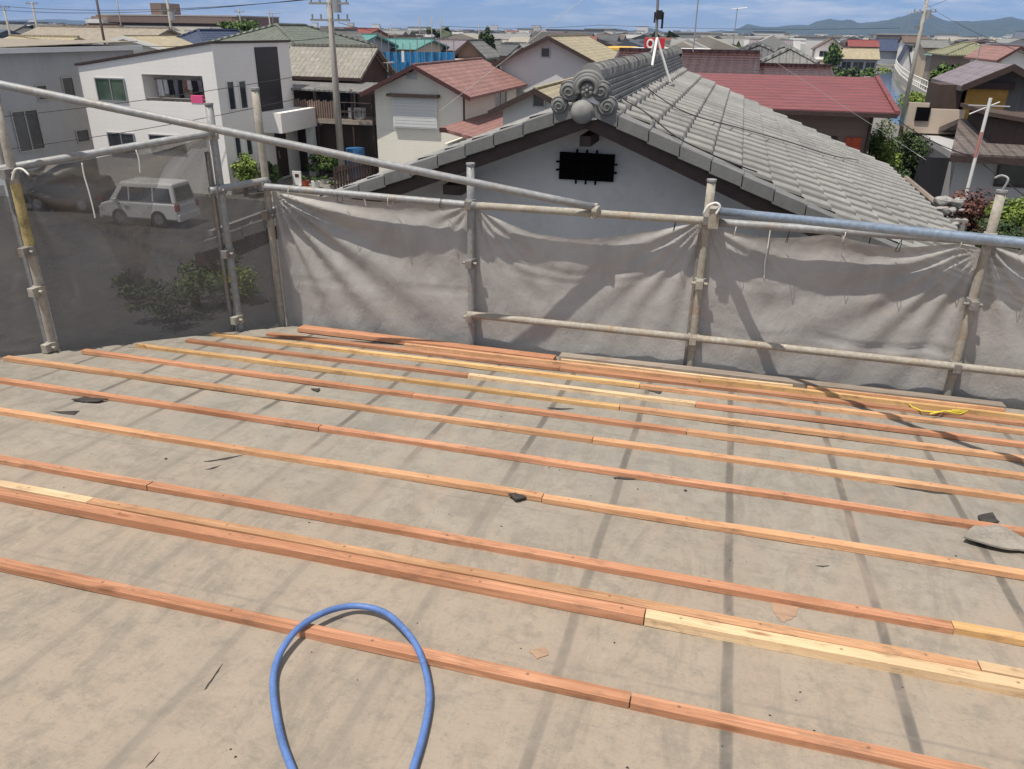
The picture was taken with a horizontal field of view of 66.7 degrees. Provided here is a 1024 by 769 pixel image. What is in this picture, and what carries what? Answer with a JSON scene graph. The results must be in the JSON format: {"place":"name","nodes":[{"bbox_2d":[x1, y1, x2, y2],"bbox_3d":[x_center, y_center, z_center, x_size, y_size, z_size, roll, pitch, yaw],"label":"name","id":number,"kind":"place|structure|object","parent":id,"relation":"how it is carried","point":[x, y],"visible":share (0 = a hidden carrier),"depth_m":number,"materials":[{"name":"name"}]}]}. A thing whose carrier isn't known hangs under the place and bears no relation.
{"place":"outdoors","nodes":[
{"label":"outdoors","id":0,"kind":"place"},
{"bbox_2d":[20,25,180,39],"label":"house","id":1,"kind":"structure","parent":0,"point":[90,32],"depth_m":67.44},
{"bbox_2d":[7,196,285,350],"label":"road","id":2,"kind":"structure","parent":0,"point":[46,294],"depth_m":23.03,"materials":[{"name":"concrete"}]},
{"bbox_2d":[206,23,372,48],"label":"house","id":3,"kind":"structure","parent":0,"point":[292,32],"depth_m":47.30,"materials":[{"name":"green"}]},
{"bbox_2d":[289,43,396,174],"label":"wooden house","id":4,"kind":"structure","parent":0,"point":[361,67],"depth_m":39.22,"materials":[{"name":"wood"}]},
{"bbox_2d":[385,38,449,51],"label":"house","id":5,"kind":"structure","parent":0,"point":[408,43],"depth_m":71.87,"materials":[{"name":"teal"}]},
{"bbox_2d":[359,57,526,171],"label":"cream house","id":6,"kind":"structure","parent":0,"point":[412,100],"depth_m":35.82,"materials":[{"name":"paint"}]},
{"bbox_2d":[0,10,1023,37],"bbox_3d":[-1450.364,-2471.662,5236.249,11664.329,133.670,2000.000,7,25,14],"label":"hills","id":7,"kind":"structure","parent":0,"point":[997,28],"depth_m":3802.32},
{"bbox_2d":[0,0,1023,31],"label":"sky","id":8,"kind":"structure","parent":0,"point":[680,15],"materials":[{"name":"blue"}]},
{"bbox_2d":[488,77,572,125],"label":"house","id":9,"kind":"structure","parent":0,"point":[536,99],"depth_m":28.71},
{"bbox_2d":[492,35,617,96],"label":"house","id":10,"kind":"structure","parent":0,"point":[548,59],"depth_m":42.82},
{"bbox_2d":[271,27,911,326],"bbox_3d":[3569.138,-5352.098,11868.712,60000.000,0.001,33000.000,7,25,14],"label":"ground","id":11,"kind":"structure","parent":0,"point":[289,180],"depth_m":56.70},
{"bbox_2d":[0,93,59,353],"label":"scaffold post","id":12,"kind":"object","parent":11,"relation":"on","point":[28,253],"visible":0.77,"depth_m":4.65,"materials":[{"name":"metal"}]},
{"bbox_2d":[0,185,43,357],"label":"scaffold net","id":13,"kind":"object","parent":12,"relation":"attached to","point":[20,332],"visible":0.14,"depth_m":4.78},
{"bbox_2d":[0,131,214,168],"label":"scaffold rail","id":14,"kind":"object","parent":12,"relation":"attached to","point":[80,155],"visible":0.94,"depth_m":4.74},
{"bbox_2d":[19,138,236,350],"bbox_3d":[-2.477,0.196,5.575,1.109,3.756,0.176,-15,29,-30],"label":"scaffold net","id":15,"kind":"object","parent":14,"relation":"hanging from","point":[137,259],"visible":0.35,"depth_m":5.04,"materials":[{"name":"fabric"}]},
{"bbox_2d":[0,38,142,196],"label":"grey house","id":16,"kind":"structure","parent":11,"relation":"on","point":[46,64],"depth_m":34.69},
{"bbox_2d":[10,109,45,152],"bbox_3d":[-21.025,-11.038,33.822,0.049,1.700,1.400,7,25,14],"label":"window","id":17,"kind":"structure","parent":16,"relation":"in","point":[27,128],"depth_m":33.81,"materials":[{"name":"glass"}]},
{"bbox_2d":[97,35,192,53],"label":"house","id":18,"kind":"structure","parent":11,"relation":"on","point":[144,41],"depth_m":52.14,"materials":[{"name":"beige"}]},
{"bbox_2d":[88,3,278,28],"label":"apartment block","id":19,"kind":"structure","parent":11,"relation":"on","point":[157,19],"depth_m":158.70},
{"bbox_2d":[74,40,321,183],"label":"white house","id":20,"kind":"structure","parent":11,"relation":"on","point":[213,65],"depth_m":34.08,"materials":[{"name":"paint"}]},
{"bbox_2d":[94,77,127,101],"bbox_3d":[-17.461,-12.837,33.888,1.520,0.970,0.049,7,25,14],"label":"window","id":21,"kind":"structure","parent":20,"relation":"in","point":[108,89],"depth_m":33.89,"materials":[{"name":"glass"}]},
{"bbox_2d":[274,133,289,176],"bbox_3d":[-11.155,-11.190,37.810,0.088,2.080,0.950,7,25,14],"label":"door","id":22,"kind":"structure","parent":20,"relation":"in","point":[281,152],"depth_m":37.83,"materials":[{"name":"metal"}]},
{"bbox_2d":[176,28,242,43],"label":"house","id":23,"kind":"structure","parent":11,"relation":"on","point":[198,35],"depth_m":56.20,"materials":[{"name":"blue"}]},
{"bbox_2d":[204,103,243,331],"bbox_3d":[-1.981,1.103,6.258,0.100,6.352,0.102,-13,28,-27],"label":"scaffold post","id":24,"kind":"object","parent":11,"relation":"on","point":[227,252],"visible":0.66,"depth_m":5.29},
{"bbox_2d":[208,177,268,193],"bbox_3d":[-1.835,-1.341,5.237,0.419,0.066,0.047,-22,33,-40],"label":"scaffold rail","id":25,"kind":"object","parent":24,"relation":"attached to","point":[240,185],"visible":1,"depth_m":5.22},
{"bbox_2d":[217,18,260,31],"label":"tree","id":26,"kind":"object","parent":11,"relation":"on","point":[245,25],"visible":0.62,"depth_m":62.88,"materials":[{"name":"green plant"}]},
{"bbox_2d":[230,152,259,181],"bbox_3d":[-11.491,-9.093,33.727,1.278,1.892,1.316,-15,29,-30],"label":"bush","id":27,"kind":"object","parent":11,"relation":"on","point":[247,169],"visible":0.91,"depth_m":33.42,"materials":[{"name":"green plant"}]},
{"bbox_2d":[250,87,285,326],"bbox_3d":[-1.742,0.976,6.447,0.100,6.432,0.106,7,25,14],"label":"scaffold post","id":28,"kind":"object","parent":11,"relation":"on","point":[268,213],"visible":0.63,"depth_m":5.43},
{"bbox_2d":[225,186,278,330],"bbox_3d":[-1.838,0.095,5.980,0.027,3.220,0.318,23,32,39],"label":"scaffold net","id":29,"kind":"object","parent":28,"relation":"attached to","point":[250,242],"visible":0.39,"depth_m":5.51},
{"bbox_2d":[305,154,337,176],"bbox_3d":[-9.314,-10.761,38.230,1.610,1.260,1.749,-10,27,-23],"label":"bush","id":30,"kind":"object","parent":11,"relation":"on","point":[326,163],"visible":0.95,"depth_m":37.85,"materials":[{"name":"green plant"}]},
{"bbox_2d":[309,0,349,181],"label":"utility pole","id":31,"kind":"object","parent":11,"relation":"on","point":[333,6],"visible":0.94,"depth_m":35.24,"materials":[{"name":"concrete"}]},
{"bbox_2d":[333,155,378,188],"bbox_3d":[-7.326,-10.021,36.834,0.102,1.100,4.056,9,26,17],"label":"picket fence","id":32,"kind":"object","parent":11,"relation":"on","point":[345,177],"visible":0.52,"depth_m":36.31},
{"bbox_2d":[374,33,460,77],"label":"tarpaulin scaffold","id":33,"kind":"object","parent":11,"relation":"on","point":[402,60],"visible":0.16,"depth_m":55.22,"materials":[{"name":"blue"}]},
{"bbox_2d":[463,162,476,344],"bbox_3d":[-0.307,1.341,6.180,0.100,6.027,0.106,7,25,14],"label":"scaffold post","id":34,"kind":"object","parent":11,"relation":"on","point":[470,262],"visible":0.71,"depth_m":5.16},
{"bbox_2d":[254,183,476,208],"bbox_3d":[-0.993,-1.259,5.180,1.601,0.076,0.047,7,25,14],"label":"scaffold rail","id":35,"kind":"object","parent":34,"relation":"attached to","point":[370,196],"visible":0.98,"depth_m":5.15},
{"bbox_2d":[272,189,468,344],"bbox_3d":[-1.003,0.162,5.870,1.460,3.211,0.144,7,25,14],"label":"scaffold net","id":36,"kind":"object","parent":35,"relation":"hanging from","point":[395,269],"visible":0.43,"depth_m":5.46,"materials":[{"name":"grey"}]},
{"bbox_2d":[455,39,503,63],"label":"house","id":37,"kind":"structure","parent":11,"relation":"on","point":[472,48],"depth_m":60.23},
{"bbox_2d":[0,326,1023,768],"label":"building","id":38,"kind":"structure","parent":11,"relation":"on","point":[90,680],"depth_m":2.69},
{"bbox_2d":[0,480,93,503],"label":"roof batten","id":39,"kind":"object","parent":38,"relation":"on","point":[25,488],"visible":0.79,"depth_m":3.13,"materials":[{"name":"yellow wood"}]},
{"bbox_2d":[0,455,152,489],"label":"roof batten","id":40,"kind":"object","parent":38,"relation":"on","point":[107,478],"visible":0.99,"depth_m":3.33,"materials":[{"name":"orange wood"}]},
{"bbox_2d":[0,377,321,430],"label":"roof batten","id":41,"kind":"object","parent":38,"relation":"on","point":[179,407],"visible":0.99,"depth_m":4.12,"materials":[{"name":"orange wood"}]},
{"bbox_2d":[81,349,413,397],"bbox_3d":[-1.644,-0.076,4.684,2.242,0.026,0.048,7,20,14],"label":"roof batten","id":42,"kind":"object","parent":38,"relation":"on","point":[324,383],"visible":1,"depth_m":4.65,"materials":[{"name":"orange wood"}]},
{"bbox_2d":[0,407,543,501],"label":"roof batten","id":43,"kind":"object","parent":38,"relation":"on","point":[343,465],"visible":0.98,"depth_m":3.57,"materials":[{"name":"orange wood"}]},
{"bbox_2d":[2,355,592,442],"bbox_3d":[-1.348,0.057,4.338,3.635,0.026,0.048,7,20,14],"label":"roof batten","id":44,"kind":"object","parent":38,"relation":"on","point":[370,408],"visible":1,"depth_m":4.26,"materials":[{"name":"orange wood"}]},
{"bbox_2d":[0,557,630,708],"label":"roof batten","id":45,"kind":"object","parent":38,"relation":"on","point":[525,677],"visible":0.96,"depth_m":2.37,"materials":[{"name":"orange wood"}]},
{"bbox_2d":[0,488,644,624],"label":"roof batten","id":46,"kind":"object","parent":38,"relation":"on","point":[575,604],"visible":1,"depth_m":2.76,"materials":[{"name":"orange wood"}]},
{"bbox_2d":[185,338,468,377],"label":"roof batten","id":47,"kind":"object","parent":38,"relation":"on","point":[345,360],"visible":1,"depth_m":4.98,"materials":[{"name":"orange wood"}]},
{"bbox_2d":[269,603,432,768],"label":"air hose","id":48,"kind":"object","parent":38,"relation":"on","point":[276,717],"visible":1,"depth_m":2.21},
{"bbox_2d":[135,343,619,410],"bbox_3d":[-0.929,-0.064,4.735,3.176,0.025,0.047,7,20,14],"label":"roof batten","id":49,"kind":"object","parent":38,"relation":"on","point":[557,399],"visible":1,"depth_m":4.67,"materials":[{"name":"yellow wood"}]},
{"bbox_2d":[266,332,559,370],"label":"roof batten","id":50,"kind":"object","parent":38,"relation":"on","point":[423,352],"visible":0.99,"depth_m":5.21,"materials":[{"name":"orange wood"}]},
{"bbox_2d":[210,332,639,387],"bbox_3d":[-0.658,-0.173,5.078,2.971,0.026,0.045,7,20,14],"label":"roof batten","id":51,"kind":"object","parent":38,"relation":"on","point":[454,363],"visible":1,"depth_m":5.02,"materials":[{"name":"orange wood"}]},
{"bbox_2d":[297,325,555,359],"bbox_3d":[-0.622,-0.289,5.393,1.884,0.033,0.094,7,20,14],"label":"eave board","id":52,"kind":"object","parent":38,"relation":"on","point":[354,334],"visible":0.92,"depth_m":5.40,"materials":[{"name":"orange wood"}]},
{"bbox_2d":[86,498,980,670],"bbox_3d":[-0.136,0.665,2.714,3.184,0.035,0.048,7,20,14],"label":"roof batten","id":53,"kind":"object","parent":38,"relation":"on","point":[588,593],"visible":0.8,"depth_m":2.65,"materials":[{"name":"orange wood"}]},
{"bbox_2d":[412,393,686,434],"bbox_3d":[0.174,0.154,4.236,1.523,0.025,0.046,7,20,14],"label":"roof batten","id":54,"kind":"object","parent":38,"relation":"on","point":[568,416],"visible":1,"depth_m":4.21,"materials":[{"name":"orange wood"}]},
{"bbox_2d":[147,481,953,634],"bbox_3d":[-0.040,0.609,2.902,3.058,0.026,0.051,7,20,14],"label":"roof batten","id":55,"kind":"object","parent":38,"relation":"on","point":[814,603],"visible":1,"depth_m":2.83,"materials":[{"name":"orange wood"}]},
{"bbox_2d":[404,343,699,381],"bbox_3d":[0.219,-0.148,5.098,1.976,0.031,0.032,7,20,14],"label":"roof batten","id":56,"kind":"object","parent":38,"relation":"on","point":[555,362],"visible":0.88,"depth_m":5.07,"materials":[{"name":"orange wood"}]},
{"bbox_2d":[467,373,695,406],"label":"roof batten","id":57,"kind":"object","parent":38,"relation":"on","point":[665,400],"visible":1,"depth_m":4.60,"materials":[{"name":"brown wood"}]},
{"bbox_2d":[319,424,1023,536],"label":"roof batten","id":58,"kind":"object","parent":38,"relation":"on","point":[795,497],"visible":1,"depth_m":3.49,"materials":[{"name":"orange wood"}]},
{"bbox_2d":[963,524,1023,550],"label":"felt scrap","id":59,"kind":"object","parent":58,"relation":"on","point":[999,536],"visible":1,"depth_m":3.09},
{"bbox_2d":[561,358,792,386],"bbox_3d":[1.022,-0.067,4.950,1.450,0.037,0.025,7,20,13],"label":"eave board","id":60,"kind":"object","parent":38,"relation":"on","point":[667,371],"visible":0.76,"depth_m":4.94,"materials":[{"name":"brown wood"}]},
{"bbox_2d":[559,352,1005,409],"bbox_3d":[1.603,-0.024,4.879,2.654,0.047,0.089,7,20,14],"label":"eave board","id":61,"kind":"object","parent":38,"relation":"on","point":[800,383],"visible":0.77,"depth_m":4.85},
{"bbox_2d":[542,494,1023,579],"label":"roof batten","id":62,"kind":"object","parent":38,"relation":"on","point":[886,552],"visible":1,"depth_m":3.04,"materials":[{"name":"orange wood"}]},
{"bbox_2d":[559,366,1023,426],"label":"roof batten","id":63,"kind":"object","parent":38,"relation":"on","point":[1006,421],"visible":0.99,"depth_m":4.64,"materials":[{"name":"orange wood"}]},
{"bbox_2d":[592,436,1023,503],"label":"roof batten","id":64,"kind":"object","parent":38,"relation":"on","point":[951,489],"visible":1,"depth_m":3.64,"materials":[{"name":"orange wood"}]},
{"bbox_2d":[630,692,988,768],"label":"roof batten","id":65,"kind":"object","parent":38,"relation":"on","point":[813,740],"visible":1,"depth_m":2.06,"materials":[{"name":"orange wood"}]},
{"bbox_2d":[620,404,1023,462],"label":"roof batten","id":66,"kind":"object","parent":38,"relation":"on","point":[849,436],"visible":1,"depth_m":4.09,"materials":[{"name":"orange wood"}]},
{"bbox_2d":[640,383,1023,434],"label":"roof batten","id":67,"kind":"object","parent":38,"relation":"on","point":[960,424],"visible":1,"depth_m":4.45,"materials":[{"name":"orange wood"}]},
{"bbox_2d":[644,609,1023,697],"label":"roof batten","id":68,"kind":"object","parent":38,"relation":"on","point":[971,678],"visible":1,"depth_m":2.38,"materials":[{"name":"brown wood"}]},
{"bbox_2d":[687,428,1023,479],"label":"roof batten","id":69,"kind":"object","parent":38,"relation":"on","point":[868,455],"visible":1,"depth_m":3.85,"materials":[{"name":"orange wood"}]},
{"bbox_2d":[696,401,1023,447],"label":"roof batten","id":70,"kind":"object","parent":38,"relation":"on","point":[886,427],"visible":1,"depth_m":4.24,"materials":[{"name":"orange wood"}]},
{"bbox_2d":[700,377,1023,419],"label":"roof batten","id":71,"kind":"object","parent":38,"relation":"on","point":[972,411],"visible":0.91,"depth_m":4.64,"materials":[{"name":"orange wood"}]},
{"bbox_2d":[807,386,1004,411],"bbox_3d":[2.320,0.093,4.620,1.080,0.043,0.024,7,20,14],"label":"eave board","id":72,"kind":"object","parent":38,"relation":"on","point":[973,406],"visible":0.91,"depth_m":4.60,"materials":[{"name":"orange wood"}]},
{"bbox_2d":[951,620,1023,645],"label":"roof batten","id":73,"kind":"object","parent":38,"relation":"on","point":[989,633],"visible":0.96,"depth_m":2.51,"materials":[{"name":"yellow wood"}]},
{"bbox_2d":[977,660,1023,678],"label":"roof batten","id":74,"kind":"object","parent":38,"relation":"on","point":[999,669],"visible":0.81,"depth_m":2.32,"materials":[{"name":"brown wood"}]},
{"bbox_2d":[0,18,1023,87],"bbox_3d":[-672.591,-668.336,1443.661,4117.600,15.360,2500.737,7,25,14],"label":"distant town","id":75,"kind":"object","parent":11,"relation":"on","point":[810,43],"visible":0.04,"depth_m":394.03},
{"bbox_2d":[0,19,1023,55],"bbox_3d":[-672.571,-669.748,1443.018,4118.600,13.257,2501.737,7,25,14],"label":"distant town roofs","id":76,"kind":"structure","parent":75,"relation":"on","point":[686,40],"depth_m":143.96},
{"bbox_2d":[223,45,976,247],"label":"tiled house","id":77,"kind":"structure","parent":11,"relation":"on","point":[590,135],"depth_m":7.50,"materials":[{"name":"grey tile"}]},
{"bbox_2d":[650,0,670,81],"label":"antenna mast","id":78,"kind":"object","parent":77,"relation":"on","point":[658,14],"visible":0.94,"depth_m":10.42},
{"bbox_2d":[683,178,716,366],"bbox_3d":[1.139,1.528,5.830,0.100,6.012,0.106,7,25,14],"label":"scaffold post","id":79,"kind":"object","parent":11,"relation":"on","point":[698,283],"visible":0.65,"depth_m":4.82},
{"bbox_2d":[467,311,691,340],"bbox_3d":[0.424,-0.389,5.146,1.500,0.046,0.047,7,25,14],"label":"scaffold rail","id":80,"kind":"object","parent":79,"relation":"attached to","point":[588,326],"visible":1,"depth_m":5.12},
{"bbox_2d":[476,202,702,224],"bbox_3d":[0.489,-1.062,4.823,1.485,0.051,0.047,7,25,14],"label":"scaffold rail","id":81,"kind":"object","parent":79,"relation":"attached to","point":[586,213],"visible":0.93,"depth_m":4.81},
{"bbox_2d":[0,80,600,218],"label":"tie pipe","id":82,"kind":"object","parent":81,"relation":"attached to","point":[594,209],"visible":1,"depth_m":4.58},
{"bbox_2d":[475,209,698,364],"bbox_3d":[0.432,0.363,5.522,1.480,3.169,0.132,7,25,14],"label":"scaffold net","id":83,"kind":"object","parent":81,"relation":"hanging from","point":[642,280],"visible":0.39,"depth_m":5.13,"materials":[{"name":"grey"}]},
{"bbox_2d":[694,334,1023,377],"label":"scaffold rail","id":84,"kind":"object","parent":79,"relation":"attached to","point":[1010,372],"visible":1,"depth_m":4.72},
{"bbox_2d":[718,219,1000,246],"bbox_3d":[2.816,-0.768,4.256,3.360,0.046,0.047,7,25,14],"label":"scaffold rail","id":85,"kind":"object","parent":79,"relation":"attached to","point":[762,225],"visible":0.59,"depth_m":4.50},
{"bbox_2d":[694,228,980,394],"bbox_3d":[1.897,0.533,5.163,1.515,3.196,0.139,7,25,14],"label":"scaffold net","id":86,"kind":"object","parent":85,"relation":"hanging from","point":[829,291],"visible":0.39,"depth_m":4.75,"materials":[{"name":"grey"}]},
{"bbox_2d":[952,246,1023,409],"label":"scaffold net","id":87,"kind":"object","parent":85,"relation":"hanging from","point":[995,337],"visible":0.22,"depth_m":4.56,"materials":[{"name":"grey"}]},
{"bbox_2d":[708,206,1023,248],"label":"rail","id":88,"kind":"object","parent":79,"relation":"attached to","point":[962,236],"visible":0.92,"depth_m":3.76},
{"bbox_2d":[760,44,819,63],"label":"house","id":89,"kind":"structure","parent":11,"relation":"on","point":[786,53],"depth_m":32.00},
{"bbox_2d":[759,63,833,75],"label":"house","id":90,"kind":"structure","parent":11,"relation":"on","point":[800,69],"depth_m":28.96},
{"bbox_2d":[823,40,843,69],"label":"tree","id":91,"kind":"object","parent":11,"relation":"on","point":[833,54],"visible":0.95,"depth_m":160.00,"materials":[{"name":"green plant"}]},
{"bbox_2d":[867,118,899,156],"bbox_3d":[11.102,-5.747,23.660,1.173,4.719,1.015,7,25,14],"label":"tree","id":92,"kind":"object","parent":11,"relation":"on","point":[878,138],"visible":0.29,"depth_m":23.05,"materials":[{"name":"green plant"}]},
{"bbox_2d":[872,138,901,167],"bbox_3d":[10.065,-4.636,21.579,0.799,4.397,0.848,7,25,14],"label":"tree","id":93,"kind":"object","parent":11,"relation":"on","point":[886,155],"visible":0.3,"depth_m":20.78,"materials":[{"name":"green plant"}]},
{"bbox_2d":[878,126,934,175],"bbox_3d":[10.757,-4.903,21.946,1.356,4.597,1.395,13,27,25],"label":"tree","id":94,"kind":"object","parent":11,"relation":"on","point":[909,159],"visible":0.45,"depth_m":20.98,"materials":[{"name":"green plant"}]},
{"bbox_2d":[893,59,928,95],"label":"canal wall","id":95,"kind":"structure","parent":11,"relation":"on","point":[900,73],"depth_m":111.96,"materials":[{"name":"concrete"}]},
{"bbox_2d":[900,0,936,118],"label":"utility pole","id":96,"kind":"object","parent":11,"relation":"on","point":[926,13],"visible":0.99,"depth_m":67.44,"materials":[{"name":"concrete"}]},
{"bbox_2d":[912,39,949,80],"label":"house","id":97,"kind":"structure","parent":11,"relation":"on","point":[926,45],"depth_m":127.37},
{"bbox_2d":[933,196,968,231],"bbox_3d":[7.637,-1.341,14.409,0.690,4.283,0.768,7,25,14],"label":"garden rockery","id":98,"kind":"object","parent":11,"relation":"on","point":[939,202],"visible":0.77,"depth_m":13.39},
{"bbox_2d":[925,41,982,88],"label":"house","id":99,"kind":"structure","parent":11,"relation":"on","point":[955,54],"depth_m":84.62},
{"bbox_2d":[890,103,1023,250],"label":"shingled house","id":100,"kind":"structure","parent":11,"relation":"on","point":[941,171],"depth_m":19.91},
{"bbox_2d":[993,164,1023,187],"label":"window","id":101,"kind":"structure","parent":100,"relation":"in","point":[1015,174],"depth_m":19.64,"materials":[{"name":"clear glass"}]},
{"bbox_2d":[898,60,1023,139],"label":"brown house","id":102,"kind":"structure","parent":11,"relation":"on","point":[975,82],"depth_m":23.41,"materials":[{"name":"beige"}]},
{"bbox_2d":[936,187,995,246],"bbox_3d":[8.177,-1.462,14.506,1.496,4.442,1.480,21,31,37],"label":"shrub","id":103,"kind":"object","parent":11,"relation":"on","point":[974,208],"visible":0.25,"depth_m":13.57,"materials":[{"name":"red plant"}]},
{"bbox_2d":[942,175,1008,395],"bbox_3d":[2.620,1.664,5.446,0.100,6.121,0.106,7,25,14],"label":"scaffold post","id":104,"kind":"object","parent":11,"relation":"on","point":[972,304],"visible":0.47,"depth_m":4.44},
{"bbox_2d":[965,98,1009,194],"bbox_3d":[9.553,-3.150,16.752,0.750,5.681,0.072,7,25,14],"label":"aerial pole","id":105,"kind":"object","parent":11,"relation":"on","point":[988,106],"visible":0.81,"depth_m":15.84,"materials":[{"name":"grey metal"}]},
{"bbox_2d":[968,214,1023,250],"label":"shrub","id":106,"kind":"object","parent":11,"relation":"on","point":[1010,230],"visible":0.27,"depth_m":12.59,"materials":[{"name":"green plant"}]},
{"bbox_2d":[984,197,1023,236],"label":"shrub","id":107,"kind":"object","parent":11,"relation":"on","point":[1011,208],"visible":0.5,"depth_m":12.81,"materials":[{"name":"green plant"}]},
{"bbox_2d":[615,47,759,73],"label":"house","id":108,"kind":"structure","parent":0,"point":[722,61],"depth_m":29.19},
{"bbox_2d":[696,73,900,154],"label":"red roof house","id":109,"kind":"structure","parent":0,"point":[804,103],"depth_m":20.55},
{"bbox_2d":[836,48,879,70],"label":"house","id":110,"kind":"structure","parent":0,"point":[861,58],"depth_m":159.71,"materials":[{"name":"beige"}]},
{"bbox_2d":[875,38,898,63],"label":"house","id":111,"kind":"structure","parent":0,"point":[888,49],"depth_m":204.69,"materials":[{"name":"blue"}]},
{"bbox_2d":[871,71,907,125],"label":"canal","id":112,"kind":"structure","parent":0,"point":[892,85],"depth_m":109.00,"materials":[{"name":"teal liquid"}]},
{"bbox_2d":[964,44,1023,68],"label":"house","id":113,"kind":"structure","parent":0,"point":[998,53],"depth_m":58.96,"materials":[{"name":"red"}]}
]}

